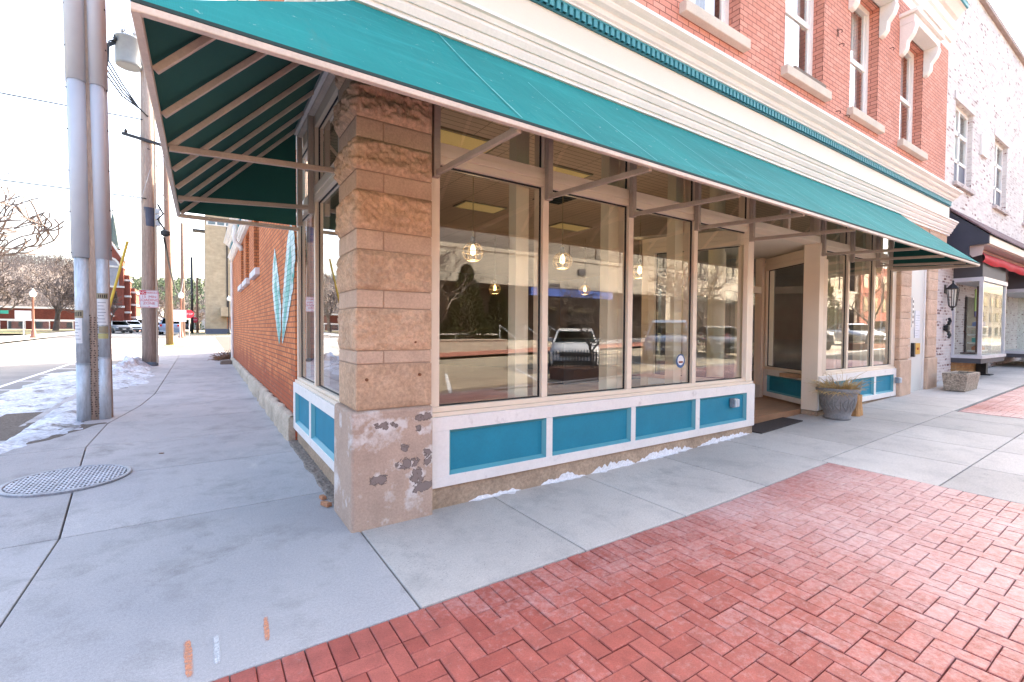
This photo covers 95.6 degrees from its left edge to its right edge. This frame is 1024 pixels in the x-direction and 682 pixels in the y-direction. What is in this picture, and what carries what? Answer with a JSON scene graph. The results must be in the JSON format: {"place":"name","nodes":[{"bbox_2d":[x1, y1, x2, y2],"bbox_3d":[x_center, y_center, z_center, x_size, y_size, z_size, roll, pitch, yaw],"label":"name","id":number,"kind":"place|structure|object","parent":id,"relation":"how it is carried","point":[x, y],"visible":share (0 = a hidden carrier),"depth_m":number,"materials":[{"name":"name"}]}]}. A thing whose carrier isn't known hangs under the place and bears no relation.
{"place":"outdoors","nodes":[
{"label":"outdoors","id":0,"kind":"place"},
{"bbox_2d":[0,331,74,341],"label":"sidewalk","id":1,"kind":"structure","parent":0,"point":[14,338],"depth_m":39.77,"materials":[{"name":"concrete"}]},
{"bbox_2d":[15,310,30,338],"bbox_3d":[-36.009,-1.196,34.222,0.850,2.078,0.076,-1,2,-34],"label":"street sign","id":2,"kind":"object","parent":1,"relation":"on","point":[23,315],"visible":1,"depth_m":34.19,"materials":[{"name":"metal"}]},
{"bbox_2d":[0,172,64,259],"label":"bare tree","id":3,"kind":"object","parent":1,"relation":"on","point":[44,229],"visible":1,"depth_m":27.68,"materials":[{"name":"brown plant"}]},
{"bbox_2d":[29,289,37,337],"bbox_3d":[-37.189,-2.154,36.067,0.440,3.830,0.429,-1,2,-34],"label":"street lamp","id":4,"kind":"object","parent":1,"relation":"on","point":[32,293],"visible":1,"depth_m":36.01,"materials":[{"name":"orange metal"}]},
{"bbox_2d":[0,329,74,333],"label":"lawn","id":5,"kind":"structure","parent":0,"point":[13,331],"depth_m":53.95,"materials":[{"name":"beige plant"}]},
{"bbox_2d":[0,258,44,310],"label":"bare tree","id":6,"kind":"object","parent":5,"relation":"on","point":[8,295],"visible":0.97,"depth_m":60.76,"materials":[{"name":"brown plant"}]},
{"bbox_2d":[46,287,74,312],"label":"bare tree","id":7,"kind":"object","parent":5,"relation":"on","point":[71,304],"visible":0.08,"depth_m":68.77,"materials":[{"name":"plant"}]},
{"bbox_2d":[19,253,112,330],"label":"bare tree","id":8,"kind":"object","parent":5,"relation":"on","point":[61,297],"visible":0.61,"depth_m":56.17,"materials":[{"name":"brown plant"}]},
{"bbox_2d":[0,330,188,393],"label":"side street","id":9,"kind":"structure","parent":0,"point":[14,367],"depth_m":20.92,"materials":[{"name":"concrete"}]},
{"bbox_2d":[0,343,75,387],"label":"street markings","id":10,"kind":"object","parent":9,"relation":"on","point":[35,374],"visible":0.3,"depth_m":14.37,"materials":[{"name":"paint"}]},
{"bbox_2d":[0,356,155,453],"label":"snow bank","id":11,"kind":"structure","parent":9,"relation":"on","point":[50,390],"depth_m":9.35,"materials":[{"name":"white snow"}]},
{"bbox_2d":[110,171,149,307],"bbox_3d":[-11.981,-2.273,14.314,0.389,6.521,1.580,1,2,34],"label":"guy guard","id":12,"kind":"object","parent":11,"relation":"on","point":[119,271],"visible":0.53,"depth_m":14.16,"materials":[{"name":"plastic"}]},
{"bbox_2d":[110,291,122,320],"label":"bare tree","id":13,"kind":"object","parent":9,"relation":"on","point":[115,304],"visible":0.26,"depth_m":63.47,"materials":[{"name":"brown plant"}]},
{"bbox_2d":[111,321,132,332],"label":"parked car","id":14,"kind":"object","parent":9,"relation":"on","point":[123,326],"visible":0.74,"depth_m":54.60,"materials":[{"name":"grey paint"}]},
{"bbox_2d":[121,320,141,331],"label":"parked car","id":15,"kind":"object","parent":9,"relation":"on","point":[136,326],"visible":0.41,"depth_m":60.28,"materials":[{"name":"white paint"}]},
{"bbox_2d":[141,294,176,321],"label":"bare tree","id":16,"kind":"object","parent":9,"relation":"on","point":[161,308],"visible":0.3,"depth_m":92.14,"materials":[{"name":"plant"}]},
{"bbox_2d":[159,318,179,334],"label":"parked car","id":17,"kind":"object","parent":9,"relation":"on","point":[162,327],"visible":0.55,"depth_m":51.23,"materials":[{"name":"blue metal"}]},
{"bbox_2d":[164,303,202,315],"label":"bare tree","id":18,"kind":"object","parent":9,"relation":"on","point":[186,307],"visible":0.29,"depth_m":114.95,"materials":[{"name":"plant"}]},
{"bbox_2d":[0,262,204,309],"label":"hills","id":19,"kind":"structure","parent":0,"point":[28,301],"depth_m":159.81,"materials":[{"name":"brown plant"}]},
{"bbox_2d":[0,249,204,329],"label":"hillside wood","id":20,"kind":"object","parent":19,"relation":"on","point":[50,264],"visible":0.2,"depth_m":168.45,"materials":[{"name":"pale twig"},{"name":"grey bark"}]},
{"bbox_2d":[0,335,230,337],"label":"cross street","id":21,"kind":"structure","parent":0,"point":[117,336],"depth_m":45.05,"materials":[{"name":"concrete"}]},
{"bbox_2d":[0,330,230,343],"bbox_3d":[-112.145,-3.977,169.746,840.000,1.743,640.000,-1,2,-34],"label":"ground","id":22,"kind":"structure","parent":0,"point":[201,332],"depth_m":59.86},
{"bbox_2d":[0,306,74,328],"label":"brick school","id":23,"kind":"object","parent":22,"relation":"on","point":[44,317],"visible":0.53,"depth_m":81.10,"materials":[{"name":"red brick"}]},
{"bbox_2d":[7,321,25,328],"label":"window","id":24,"kind":"structure","parent":23,"relation":"in","point":[10,324],"depth_m":79.56,"materials":[{"name":"grey glass"}]},
{"bbox_2d":[35,321,49,328],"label":"window","id":25,"kind":"structure","parent":23,"relation":"in","point":[38,324],"depth_m":81.37,"materials":[{"name":"grey glass"}]},
{"bbox_2d":[59,321,73,328],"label":"window","id":26,"kind":"structure","parent":23,"relation":"in","point":[63,324],"depth_m":83.09,"materials":[{"name":"grey glass"}]},
{"bbox_2d":[0,337,174,442],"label":"kerb","id":27,"kind":"structure","parent":22,"relation":"on","point":[48,411],"depth_m":7.92,"materials":[{"name":"concrete"}]},
{"bbox_2d":[109,203,141,330],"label":"church","id":28,"kind":"structure","parent":22,"relation":"on","point":[129,298],"depth_m":71.97,"materials":[{"name":"brick"}]},
{"bbox_2d":[141,305,164,321],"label":"house","id":29,"kind":"structure","parent":22,"relation":"on","point":[162,314],"depth_m":106.45,"materials":[{"name":"white paint"}]},
{"bbox_2d":[163,157,173,344],"bbox_3d":[-21.040,-6.593,28.447,0.423,14.303,0.392,0,1,0],"label":"utility pole","id":30,"kind":"object","parent":22,"relation":"on","point":[168,300],"visible":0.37,"depth_m":28.36,"materials":[{"name":"brown wood"}]},
{"bbox_2d":[156,162,165,200],"bbox_3d":[-16.577,-7.824,21.881,0.035,1.091,15.809,-1,2,-35],"label":"wire","id":31,"kind":"object","parent":30,"relation":"attached to","point":[159,180],"visible":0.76,"depth_m":21.17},
{"bbox_2d":[172,223,184,337],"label":"utility pole","id":32,"kind":"object","parent":22,"relation":"on","point":[181,244],"visible":0.61,"depth_m":40.98,"materials":[{"name":"wood"}]},
{"bbox_2d":[180,257,193,332],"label":"utility pole","id":33,"kind":"object","parent":22,"relation":"on","point":[191,283],"visible":0.82,"depth_m":65.23,"materials":[{"name":"black paint"}]},
{"bbox_2d":[196,277,198,331],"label":"utility pole","id":34,"kind":"object","parent":22,"relation":"on","point":[197,322],"visible":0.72,"depth_m":78.82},
{"bbox_2d":[190,305,204,329],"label":"bare tree","id":35,"kind":"object","parent":22,"relation":"on","point":[201,316],"visible":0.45,"depth_m":127.47,"materials":[{"name":"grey plant"}]},
{"bbox_2d":[194,309,204,329],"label":"house","id":36,"kind":"structure","parent":22,"relation":"on","point":[202,321],"depth_m":144.19,"materials":[{"name":"grey"}]},
{"bbox_2d":[193,215,230,333],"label":"building","id":37,"kind":"structure","parent":22,"relation":"on","point":[217,273],"depth_m":64.40,"materials":[{"name":"beige concrete"}]},
{"bbox_2d":[227,296,230,333],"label":"street lamp","id":38,"kind":"object","parent":22,"relation":"on","point":[228,300],"visible":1,"depth_m":55.84,"materials":[{"name":"black paint"}]},
{"bbox_2d":[224,0,970,533],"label":"corner building","id":39,"kind":"structure","parent":22,"relation":"on","point":[364,300],"depth_m":5.89,"materials":[{"name":"stone"}]},
{"bbox_2d":[242,278,249,287],"bbox_3d":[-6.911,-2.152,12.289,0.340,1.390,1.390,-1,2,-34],"label":"window sill","id":40,"kind":"structure","parent":39,"relation":"in","point":[246,281],"depth_m":11.89,"materials":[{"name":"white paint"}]},
{"bbox_2d":[249,267,259,279],"bbox_3d":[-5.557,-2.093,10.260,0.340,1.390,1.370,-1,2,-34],"label":"window sill","id":41,"kind":"structure","parent":39,"relation":"in","point":[255,272],"depth_m":9.85,"materials":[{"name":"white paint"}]},
{"bbox_2d":[295,78,339,404],"bbox_3d":[-2.028,-0.956,4.994,0.172,3.039,2.600,-1,2,-34],"label":"shopfront window","id":42,"kind":"structure","parent":39,"relation":"in","point":[318,309],"depth_m":4.98,"materials":[{"name":"beige metal"}]},
{"bbox_2d":[441,126,501,153],"bbox_3d":[-0.643,-2.481,5.790,0.920,0.024,0.500,-1,2,-34],"label":"ceiling light","id":43,"kind":"object","parent":39,"relation":"attached to","point":[449,136],"visible":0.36,"depth_m":5.69,"materials":[{"name":"yellow plastic"}]},
{"bbox_2d":[462,176,483,260],"bbox_3d":[-0.523,-1.796,6.250,0.300,1.419,0.300,-1,2,-34],"label":"pendant lamp","id":44,"kind":"object","parent":39,"relation":"hanging from","point":[472,250],"visible":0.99,"depth_m":6.24,"materials":[{"name":"glass"}]},
{"bbox_2d":[453,200,507,213],"bbox_3d":[-0.602,-2.555,8.882,0.920,0.024,0.500,-1,2,-34],"label":"ceiling light","id":45,"kind":"object","parent":39,"relation":"attached to","point":[481,207],"visible":1,"depth_m":8.84,"materials":[{"name":"yellow plastic"}]},
{"bbox_2d":[489,280,500,293],"bbox_3d":[-0.414,-1.867,11.312,0.300,1.419,0.300,-1,2,-34],"label":"pendant lamp","id":46,"kind":"object","parent":39,"relation":"hanging from","point":[494,288],"visible":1,"depth_m":11.31,"materials":[{"name":"glass"}]},
{"bbox_2d":[533,196,576,204],"bbox_3d":[0.785,-2.532,8.245,0.600,0.023,0.600,-1,2,-34],"label":"ceiling vent","id":47,"kind":"object","parent":39,"relation":"attached to","point":[560,200],"visible":0.52,"depth_m":8.31,"materials":[{"name":"black metal"}]},
{"bbox_2d":[130,0,980,271],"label":"awning","id":48,"kind":"object","parent":39,"relation":"attached to","point":[231,85],"visible":0.97,"depth_m":3.48,"materials":[{"name":"teal fabric"}]},
{"bbox_2d":[553,207,571,268],"bbox_3d":[0.763,-1.804,6.989,0.300,1.419,0.300,-1,2,-34],"label":"pendant lamp","id":49,"kind":"object","parent":39,"relation":"hanging from","point":[562,257],"visible":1,"depth_m":6.98,"materials":[{"name":"glass"}]},
{"bbox_2d":[549,222,592,231],"bbox_3d":[1.311,-2.581,10.518,0.920,0.024,0.500,-1,2,-34],"label":"ceiling light","id":50,"kind":"object","parent":39,"relation":"attached to","point":[571,227],"visible":0.89,"depth_m":10.43,"materials":[{"name":"yellow plastic"}]},
{"bbox_2d":[553,164,592,178],"bbox_3d":[0.702,-2.499,6.928,0.920,0.024,0.500,-1,2,-34],"label":"ceiling light","id":51,"kind":"object","parent":39,"relation":"attached to","point":[569,171],"visible":0.21,"depth_m":6.82,"materials":[{"name":"yellow plastic"}]},
{"bbox_2d":[579,239,590,294],"bbox_3d":[1.888,-1.917,12.005,0.300,1.419,0.300,-1,2,-34],"label":"pendant lamp","id":52,"kind":"object","parent":39,"relation":"hanging from","point":[584,288],"visible":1,"depth_m":11.99,"materials":[{"name":"glass"}]},
{"bbox_2d":[430,134,753,417],"bbox_3d":[1.324,-0.922,5.210,4.895,3.069,0.172,-1,2,-34],"label":"shopfront window","id":53,"kind":"structure","parent":39,"relation":"in","point":[486,166],"depth_m":4.88,"materials":[{"name":"beige wood"}]},
{"bbox_2d":[633,215,641,278],"bbox_3d":[2.194,-1.787,7.944,0.300,1.419,0.300,-1,2,-34],"label":"pendant lamp","id":54,"kind":"object","parent":39,"relation":"hanging from","point":[639,270],"visible":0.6,"depth_m":7.93,"materials":[{"name":"glass"}]},
{"bbox_2d":[676,354,684,367],"bbox_3d":[2.076,0.247,5.716,0.170,0.170,0.005,-1,2,-34],"label":"door sticker","id":55,"kind":"object","parent":39,"relation":"attached to","point":[680,361],"depth_m":5.71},
{"bbox_2d":[647,228,749,381],"bbox_3d":[2.720,-0.497,6.875,1.408,2.159,0.172,1,2,36],"label":"recess window","id":56,"kind":"structure","parent":39,"relation":"in","point":[716,239],"depth_m":6.78,"materials":[{"name":"beige wood"}]},
{"bbox_2d":[679,0,750,52],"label":"upper window","id":57,"kind":"structure","parent":39,"relation":"in","point":[691,10],"depth_m":5.90,"materials":[{"name":"white paint"}]},
{"bbox_2d":[730,398,739,407],"bbox_3d":[2.993,0.831,6.241,0.110,0.120,0.085,-1,2,-34],"label":"outlet box","id":58,"kind":"object","parent":39,"relation":"attached to","point":[734,402],"visible":1,"depth_m":6.21,"materials":[{"name":"metal"}]},
{"bbox_2d":[763,245,827,375],"bbox_3d":[5.101,-0.518,8.449,0.172,2.159,1.560,0,1,-2],"label":"recess window","id":59,"kind":"structure","parent":39,"relation":"in","point":[796,258],"depth_m":8.91,"materials":[{"name":"beige wood"}]},
{"bbox_2d":[781,0,831,101],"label":"upper window","id":60,"kind":"structure","parent":39,"relation":"in","point":[788,71],"depth_m":7.55,"materials":[{"name":"white paint"}]},
{"bbox_2d":[799,0,898,134],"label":"upper window","id":61,"kind":"structure","parent":39,"relation":"in","point":[888,8],"depth_m":8.72,"materials":[{"name":"white paint"}]},
{"bbox_2d":[810,216,896,375],"bbox_3d":[6.400,-0.967,8.597,3.410,3.069,0.172,-1,2,-34],"label":"shopfront window","id":62,"kind":"structure","parent":39,"relation":"in","point":[890,278],"depth_m":8.88,"materials":[{"name":"beige wood"}]},
{"bbox_2d":[895,377,901,382],"bbox_3d":[7.790,0.790,9.357,0.110,0.120,0.085,-1,2,-34],"label":"outlet box","id":63,"kind":"object","parent":39,"relation":"attached to","point":[898,379],"visible":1,"depth_m":9.33,"materials":[{"name":"metal"}]},
{"bbox_2d":[856,6,944,160],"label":"upper window","id":64,"kind":"structure","parent":39,"relation":"in","point":[919,24],"depth_m":9.79,"materials":[{"name":"white paint"}]},
{"bbox_2d":[909,270,926,391],"bbox_3d":[8.804,-0.731,10.114,1.050,3.700,0.120,-1,2,-34],"label":"side door","id":65,"kind":"structure","parent":39,"relation":"in","point":[918,293],"depth_m":10.19,"materials":[{"name":"white paint"}]},
{"bbox_2d":[935,0,1023,381],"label":"whitewashed building","id":66,"kind":"structure","parent":22,"relation":"on","point":[984,164],"depth_m":13.02,"materials":[{"name":"brick"}]},
{"bbox_2d":[943,318,951,337],"bbox_3d":[10.844,-0.322,11.576,0.180,0.519,0.150,-1,2,-34],"label":"wall ornament","id":67,"kind":"object","parent":66,"relation":"attached to","point":[947,327],"depth_m":11.54,"materials":[{"name":"black paint"}]},
{"bbox_2d":[944,280,959,310],"bbox_3d":[10.887,-1.126,11.500,0.263,0.748,0.268,-1,2,-34],"label":"wall lantern","id":68,"kind":"object","parent":66,"relation":"attached to","point":[952,286],"depth_m":11.46,"materials":[{"name":"black paint"}]},
{"bbox_2d":[952,90,975,195],"bbox_3d":[11.815,-5.088,12.264,1.950,2.450,0.325,-1,2,-34],"label":"upper window","id":69,"kind":"structure","parent":66,"relation":"in","point":[960,169],"depth_m":12.35,"materials":[{"name":"white paint"}]},
{"bbox_2d":[964,297,975,352],"bbox_3d":[14.230,-0.196,14.430,1.000,2.300,0.050,-1,2,-34],"label":"window","id":70,"kind":"structure","parent":66,"relation":"in","point":[969,301],"depth_m":14.26,"materials":[{"name":"glass"}]},
{"bbox_2d":[970,245,1023,274],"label":"red awning","id":71,"kind":"object","parent":66,"relation":"attached to","point":[1011,266],"visible":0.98,"depth_m":11.97,"materials":[{"name":"fabric"}]},
{"bbox_2d":[992,128,1009,215],"bbox_3d":[15.059,-5.117,14.429,1.950,2.450,0.325,-1,2,-34],"label":"upper window","id":72,"kind":"structure","parent":66,"relation":"in","point":[997,192],"depth_m":14.52,"materials":[{"name":"white paint"}]},
{"bbox_2d":[1022,160,1023,225],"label":"upper window","id":73,"kind":"structure","parent":66,"relation":"in","point":[1023,160],"depth_m":16.61,"materials":[{"name":"white paint"}]},
{"bbox_2d":[185,320,190,331],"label":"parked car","id":74,"kind":"object","parent":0,"point":[187,325],"visible":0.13,"depth_m":69.84,"materials":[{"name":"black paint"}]},
{"bbox_2d":[0,337,418,681],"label":"sidewalk","id":75,"kind":"structure","parent":0,"point":[208,526],"depth_m":3.11,"materials":[{"name":"concrete"}]},
{"bbox_2d":[0,464,131,497],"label":"drain cover","id":76,"kind":"object","parent":75,"relation":"on","point":[72,480],"visible":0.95,"depth_m":4.42,"materials":[{"name":"metal"}]},
{"bbox_2d":[0,407,137,449],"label":"wet gravel","id":77,"kind":"structure","parent":75,"relation":"on","point":[10,424],"depth_m":6.72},
{"bbox_2d":[62,0,113,420],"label":"utility pole","id":78,"kind":"object","parent":75,"relation":"on","point":[85,52],"visible":0.98,"depth_m":7.06,"materials":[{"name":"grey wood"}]},
{"bbox_2d":[122,64,169,365],"bbox_3d":[-12.108,-5.512,15.492,1.311,13.300,0.549,0,2,-26],"label":"utility pole","id":79,"kind":"object","parent":75,"relation":"on","point":[151,216],"visible":0.67,"depth_m":15.44,"materials":[{"name":"wood"}]},
{"bbox_2d":[0,68,137,99],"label":"wire","id":80,"kind":"object","parent":79,"relation":"attached to","point":[56,81],"visible":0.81,"depth_m":13.79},
{"bbox_2d":[0,92,142,119],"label":"wire","id":81,"kind":"object","parent":79,"relation":"attached to","point":[63,104],"visible":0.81,"depth_m":13.78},
{"bbox_2d":[0,179,145,198],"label":"wire","id":82,"kind":"object","parent":79,"relation":"attached to","point":[63,187],"visible":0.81,"depth_m":13.87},
{"bbox_2d":[107,28,147,116],"bbox_3d":[-12.483,-8.722,15.024,1.126,2.666,0.740,-1,2,-34],"label":"transformer","id":83,"kind":"object","parent":79,"relation":"attached to","point":[127,55],"visible":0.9,"depth_m":14.80,"materials":[{"name":"metal"}]},
{"bbox_2d":[129,132,140,237],"bbox_3d":[-12.257,-7.011,15.345,0.012,7.903,2.551,0,2,-24],"label":"wire","id":84,"kind":"object","parent":79,"relation":"attached to","point":[134,187],"visible":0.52,"depth_m":14.80,"materials":[{"name":"black metal"}]},
{"bbox_2d":[139,290,158,307],"bbox_3d":[-12.063,-1.397,15.440,0.515,0.585,0.069,-1,2,-34],"label":"parking sign","id":85,"kind":"object","parent":79,"relation":"attached to","point":[148,298],"visible":1,"depth_m":15.41,"materials":[{"name":"metal"}]},
{"bbox_2d":[163,237,183,293],"bbox_3d":[-20.384,-3.975,28.351,0.061,2.383,31.015,-1,2,-34],"label":"wire","id":86,"kind":"object","parent":79,"relation":"attached to","point":[165,244],"visible":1,"depth_m":18.80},
{"bbox_2d":[160,342,192,347],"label":"grass verge","id":87,"kind":"object","parent":75,"relation":"on","point":[182,344],"depth_m":27.93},
{"bbox_2d":[173,310,185,337],"bbox_3d":[-28.538,-1.459,39.922,0.900,2.420,0.076,-1,2,-34],"label":"street sign","id":88,"kind":"object","parent":75,"relation":"on","point":[179,315],"visible":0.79,"depth_m":39.87,"materials":[{"name":"metal"}]},
{"bbox_2d":[178,292,183,337],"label":"street lamp","id":89,"kind":"object","parent":75,"relation":"on","point":[181,296],"visible":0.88,"depth_m":40.13,"materials":[{"name":"metal"}]},
{"bbox_2d":[184,641,192,675],"bbox_3d":[-1.469,1.436,2.105,0.039,0.001,0.301,-1,2,-37],"label":"paint mark","id":90,"kind":"object","parent":75,"relation":"on","point":[188,666],"visible":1,"depth_m":2.10,"materials":[{"name":"brown paint"}]},
{"bbox_2d":[186,310,193,336],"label":"stop sign","id":91,"kind":"object","parent":75,"relation":"on","point":[189,314],"visible":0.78,"depth_m":42.42,"materials":[{"name":"metal"}]},
{"bbox_2d":[214,636,219,662],"bbox_3d":[-1.375,1.435,2.164,0.032,0.001,0.235,-1,2,-34],"label":"paint mark","id":92,"kind":"object","parent":75,"relation":"on","point":[216,639],"visible":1,"depth_m":2.17,"materials":[{"name":"white paint"}]},
{"bbox_2d":[210,349,230,360],"bbox_3d":[-11.542,0.574,18.576,1.101,0.485,2.102,-1,2,-34],"label":"dead shrub","id":93,"kind":"object","parent":75,"relation":"on","point":[224,356],"visible":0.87,"depth_m":18.25,"materials":[{"name":"brown plant"}]},
{"bbox_2d":[220,359,231,364],"bbox_3d":[-10.371,0.760,16.829,0.355,0.169,0.693,-1,2,-34],"label":"splash block","id":94,"kind":"object","parent":75,"relation":"on","point":[226,361],"depth_m":16.57,"materials":[{"name":"grey concrete"}]},
{"bbox_2d":[263,617,269,639],"bbox_3d":[-1.225,1.433,2.316,0.027,0.001,0.221,0,2,-29],"label":"paint mark","id":95,"kind":"object","parent":75,"relation":"on","point":[265,628],"visible":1,"depth_m":2.31,"materials":[{"name":"orange paint"}]},
{"bbox_2d":[319,494,326,499],"bbox_3d":[-1.662,1.370,4.080,0.044,0.032,0.072,-1,2,-43],"label":"brick chip","id":96,"kind":"object","parent":75,"relation":"on","point":[322,497],"visible":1,"depth_m":4.06,"materials":[{"name":"orange brick"}]},
{"bbox_2d":[320,500,331,506],"bbox_3d":[-1.570,1.373,3.924,0.101,0.035,0.049,1,2,36],"label":"brick chip","id":97,"kind":"object","parent":75,"relation":"on","point":[325,503],"visible":1,"depth_m":3.90,"materials":[{"name":"orange brick"}]},
{"bbox_2d":[289,440,333,503],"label":"gutter dirt","id":98,"kind":"structure","parent":0,"point":[325,484],"depth_m":4.85,"materials":[{"name":"grey gravel"}]},
{"bbox_2d":[0,0,1023,284],"label":"sky","id":99,"kind":"structure","parent":0,"point":[33,133],"materials":[{"name":"white"}]},
{"bbox_2d":[212,463,1023,681],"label":"brick paving","id":100,"kind":"structure","parent":0,"point":[829,572],"depth_m":2.53,"materials":[{"name":"red brick"}]},
{"bbox_2d":[362,361,1023,609],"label":"front sidewalk","id":101,"kind":"structure","parent":0,"point":[933,436],"depth_m":4.52,"materials":[{"name":"concrete"}]},
{"bbox_2d":[469,432,749,501],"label":"snow","id":102,"kind":"structure","parent":101,"relation":"on","point":[611,466],"depth_m":5.08,"materials":[{"name":"white snow"}]},
{"bbox_2d":[752,417,802,433],"bbox_3d":[3.677,1.253,7.428,1.450,0.049,1.350,-1,2,-34],"label":"door mat","id":103,"kind":"object","parent":101,"relation":"on","point":[769,425],"depth_m":7.00,"materials":[{"name":"black rubber"}]},
{"bbox_2d":[806,367,878,420],"bbox_3d":[5.197,0.839,7.409,0.924,0.808,1.148,1,1,22],"label":"urn planter","id":104,"kind":"object","parent":101,"relation":"on","point":[838,402],"visible":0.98,"depth_m":7.28,"materials":[{"name":"stone"}]},
{"bbox_2d":[851,394,862,416],"bbox_3d":[5.663,1.061,7.703,0.247,0.377,0.236,-1,2,-34],"label":"rock","id":105,"kind":"object","parent":101,"relation":"on","point":[857,411],"visible":0.41,"depth_m":7.59,"materials":[{"name":"stone"}]},
{"bbox_2d":[942,371,979,391],"bbox_3d":[9.926,0.896,10.266,1.000,0.410,0.410,-1,2,-34],"label":"trough planter","id":106,"kind":"object","parent":101,"relation":"on","point":[961,381],"visible":0.95,"depth_m":10.03,"materials":[{"name":"stone"}]},
{"bbox_2d":[959,386,1023,418],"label":"brick paving","id":107,"kind":"structure","parent":0,"point":[1009,404],"depth_m":8.29,"materials":[{"name":"red brick"}]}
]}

